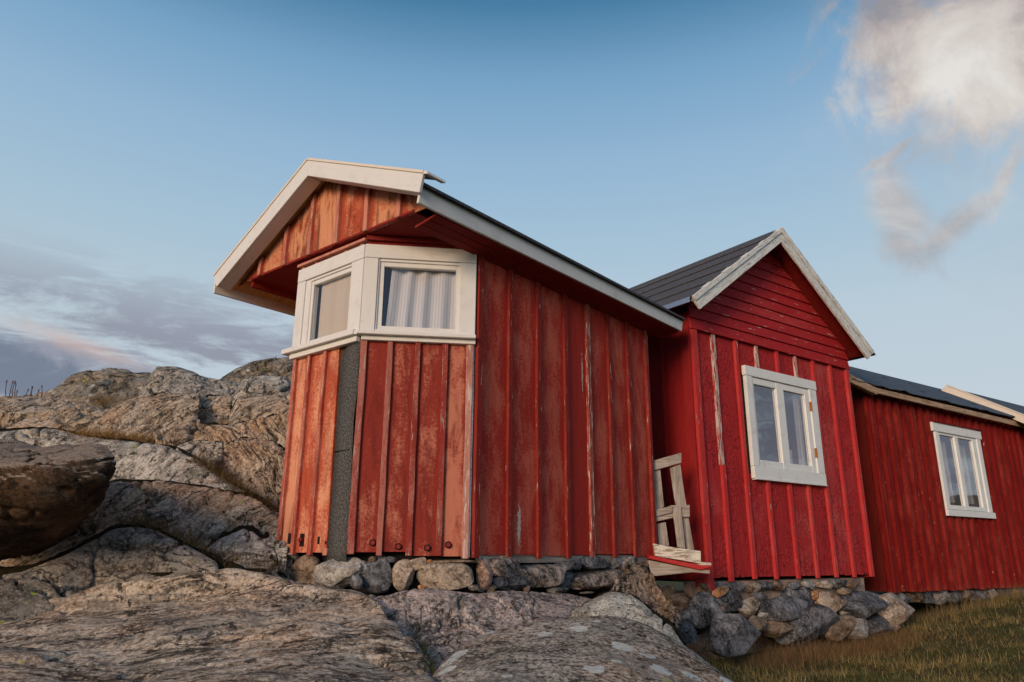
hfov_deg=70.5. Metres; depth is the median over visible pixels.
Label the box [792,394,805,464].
curtain
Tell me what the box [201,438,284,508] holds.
rocky hill
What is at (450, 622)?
rock slab
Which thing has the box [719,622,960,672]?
dry grass
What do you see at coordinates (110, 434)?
dry grass
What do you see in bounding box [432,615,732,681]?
boulder
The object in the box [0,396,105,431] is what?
rock
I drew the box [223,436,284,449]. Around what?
moss
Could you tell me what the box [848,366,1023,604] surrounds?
battened hut
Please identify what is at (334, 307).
curtain
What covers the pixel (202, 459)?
dry grass
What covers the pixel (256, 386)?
rocky hill
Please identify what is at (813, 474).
window
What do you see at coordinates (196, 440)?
moss
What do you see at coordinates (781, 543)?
gabled hut
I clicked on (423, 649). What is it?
dry grass
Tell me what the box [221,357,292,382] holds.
rocky hill
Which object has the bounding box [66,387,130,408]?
dry grass
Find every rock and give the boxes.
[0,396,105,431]
[0,428,278,517]
[0,527,250,623]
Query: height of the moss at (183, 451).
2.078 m
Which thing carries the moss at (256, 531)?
on the rock at (245, 540)
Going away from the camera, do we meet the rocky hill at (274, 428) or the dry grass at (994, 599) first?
the rocky hill at (274, 428)
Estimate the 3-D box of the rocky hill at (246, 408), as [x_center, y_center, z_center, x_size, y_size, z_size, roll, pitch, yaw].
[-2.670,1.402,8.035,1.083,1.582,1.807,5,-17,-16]
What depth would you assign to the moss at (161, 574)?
4.70 m
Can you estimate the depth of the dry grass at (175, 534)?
5.17 m
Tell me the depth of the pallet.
7.06 m
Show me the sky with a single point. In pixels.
(637, 142)
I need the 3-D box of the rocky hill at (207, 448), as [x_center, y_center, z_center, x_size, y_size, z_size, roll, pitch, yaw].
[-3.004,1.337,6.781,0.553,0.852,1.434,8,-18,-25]
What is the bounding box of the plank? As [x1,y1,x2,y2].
[653,544,700,562]
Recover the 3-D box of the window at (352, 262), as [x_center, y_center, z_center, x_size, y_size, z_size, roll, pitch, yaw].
[-1.424,-0.327,5.678,0.851,0.680,0.068,-13,-21,38]
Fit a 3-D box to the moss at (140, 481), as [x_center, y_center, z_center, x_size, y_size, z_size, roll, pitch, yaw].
[-3.844,1.723,5.683,4.354,1.302,0.544,1,-16,-1]
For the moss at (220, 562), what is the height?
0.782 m
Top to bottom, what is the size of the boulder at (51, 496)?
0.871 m
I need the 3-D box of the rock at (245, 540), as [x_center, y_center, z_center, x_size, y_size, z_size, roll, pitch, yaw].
[-1.965,1.702,5.326,0.590,0.622,0.831,6,-17,-18]
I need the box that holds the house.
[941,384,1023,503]
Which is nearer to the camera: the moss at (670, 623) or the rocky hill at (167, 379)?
the moss at (670, 623)
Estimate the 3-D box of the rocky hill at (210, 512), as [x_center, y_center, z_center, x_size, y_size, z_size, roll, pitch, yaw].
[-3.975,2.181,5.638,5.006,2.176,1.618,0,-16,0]
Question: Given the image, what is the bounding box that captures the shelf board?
[646,555,710,575]
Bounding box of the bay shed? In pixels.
[213,158,684,598]
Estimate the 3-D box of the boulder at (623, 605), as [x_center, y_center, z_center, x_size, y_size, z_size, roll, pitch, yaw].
[0.738,2.126,4.441,0.761,1.095,1.470,-1,-16,6]
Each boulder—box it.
[0,439,115,560]
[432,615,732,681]
[571,592,682,643]
[609,562,683,629]
[679,610,690,619]
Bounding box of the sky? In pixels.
[0,0,1023,405]
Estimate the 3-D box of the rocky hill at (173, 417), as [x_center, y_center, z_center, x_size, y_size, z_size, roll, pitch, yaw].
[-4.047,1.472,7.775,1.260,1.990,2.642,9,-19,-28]
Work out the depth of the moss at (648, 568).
5.83 m
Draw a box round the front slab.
[0,568,435,681]
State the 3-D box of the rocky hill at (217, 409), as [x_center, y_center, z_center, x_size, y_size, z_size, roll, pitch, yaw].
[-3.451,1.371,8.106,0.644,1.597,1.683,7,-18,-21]
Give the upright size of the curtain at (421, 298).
0.545 m
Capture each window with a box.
[292,244,365,346]
[360,244,476,334]
[741,365,827,486]
[930,420,995,518]
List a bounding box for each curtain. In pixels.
[318,274,350,337]
[386,269,455,328]
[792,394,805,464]
[940,440,954,502]
[950,442,974,503]
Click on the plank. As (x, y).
(688, 555)
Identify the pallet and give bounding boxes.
[654,453,693,558]
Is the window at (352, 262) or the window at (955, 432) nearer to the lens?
the window at (352, 262)
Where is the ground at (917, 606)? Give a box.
[656,581,1023,681]
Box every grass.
[52,417,163,443]
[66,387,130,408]
[103,508,292,573]
[184,445,278,511]
[406,630,441,674]
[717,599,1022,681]
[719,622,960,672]
[907,582,1023,623]
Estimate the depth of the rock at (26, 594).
4.70 m
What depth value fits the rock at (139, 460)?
6.71 m
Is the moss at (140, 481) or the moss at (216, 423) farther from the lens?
the moss at (216, 423)
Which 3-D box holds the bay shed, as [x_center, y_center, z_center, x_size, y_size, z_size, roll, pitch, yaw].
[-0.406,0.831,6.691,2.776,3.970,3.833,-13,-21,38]
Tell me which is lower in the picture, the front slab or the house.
the front slab
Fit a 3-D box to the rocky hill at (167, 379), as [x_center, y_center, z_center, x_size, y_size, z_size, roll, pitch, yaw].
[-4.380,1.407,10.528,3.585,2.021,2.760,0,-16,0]
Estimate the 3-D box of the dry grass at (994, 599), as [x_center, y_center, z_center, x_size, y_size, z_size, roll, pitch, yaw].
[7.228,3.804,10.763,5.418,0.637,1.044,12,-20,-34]
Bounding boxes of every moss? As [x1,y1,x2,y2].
[0,427,278,511]
[0,524,248,576]
[0,566,265,576]
[110,479,274,513]
[154,413,288,443]
[176,439,220,446]
[208,525,268,545]
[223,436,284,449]
[576,590,686,646]
[611,566,674,623]
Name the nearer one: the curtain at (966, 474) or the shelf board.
the shelf board
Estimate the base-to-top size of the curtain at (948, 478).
1.144 m
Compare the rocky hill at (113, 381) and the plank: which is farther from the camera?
the rocky hill at (113, 381)
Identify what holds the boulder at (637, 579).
on the ground at (917, 606)
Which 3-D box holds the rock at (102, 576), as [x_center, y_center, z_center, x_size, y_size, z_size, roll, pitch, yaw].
[-3.403,1.877,4.809,3.611,0.778,1.135,2,-16,-5]
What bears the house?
on the ground at (917, 606)
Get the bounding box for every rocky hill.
[0,480,291,578]
[22,368,150,412]
[85,392,201,445]
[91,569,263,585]
[138,366,239,409]
[176,441,226,477]
[191,414,287,446]
[198,395,232,423]
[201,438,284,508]
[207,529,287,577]
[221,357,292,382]
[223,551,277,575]
[228,395,289,424]
[232,375,290,405]
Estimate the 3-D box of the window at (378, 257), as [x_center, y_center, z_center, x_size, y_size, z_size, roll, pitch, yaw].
[-0.695,-0.378,5.468,0.842,0.693,0.068,2,-16,-7]
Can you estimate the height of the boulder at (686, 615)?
0.096 m
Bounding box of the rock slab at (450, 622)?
[374,588,591,670]
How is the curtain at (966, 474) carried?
hanging from the battened hut at (931, 542)
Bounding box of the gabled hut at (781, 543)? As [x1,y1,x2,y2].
[629,227,914,659]

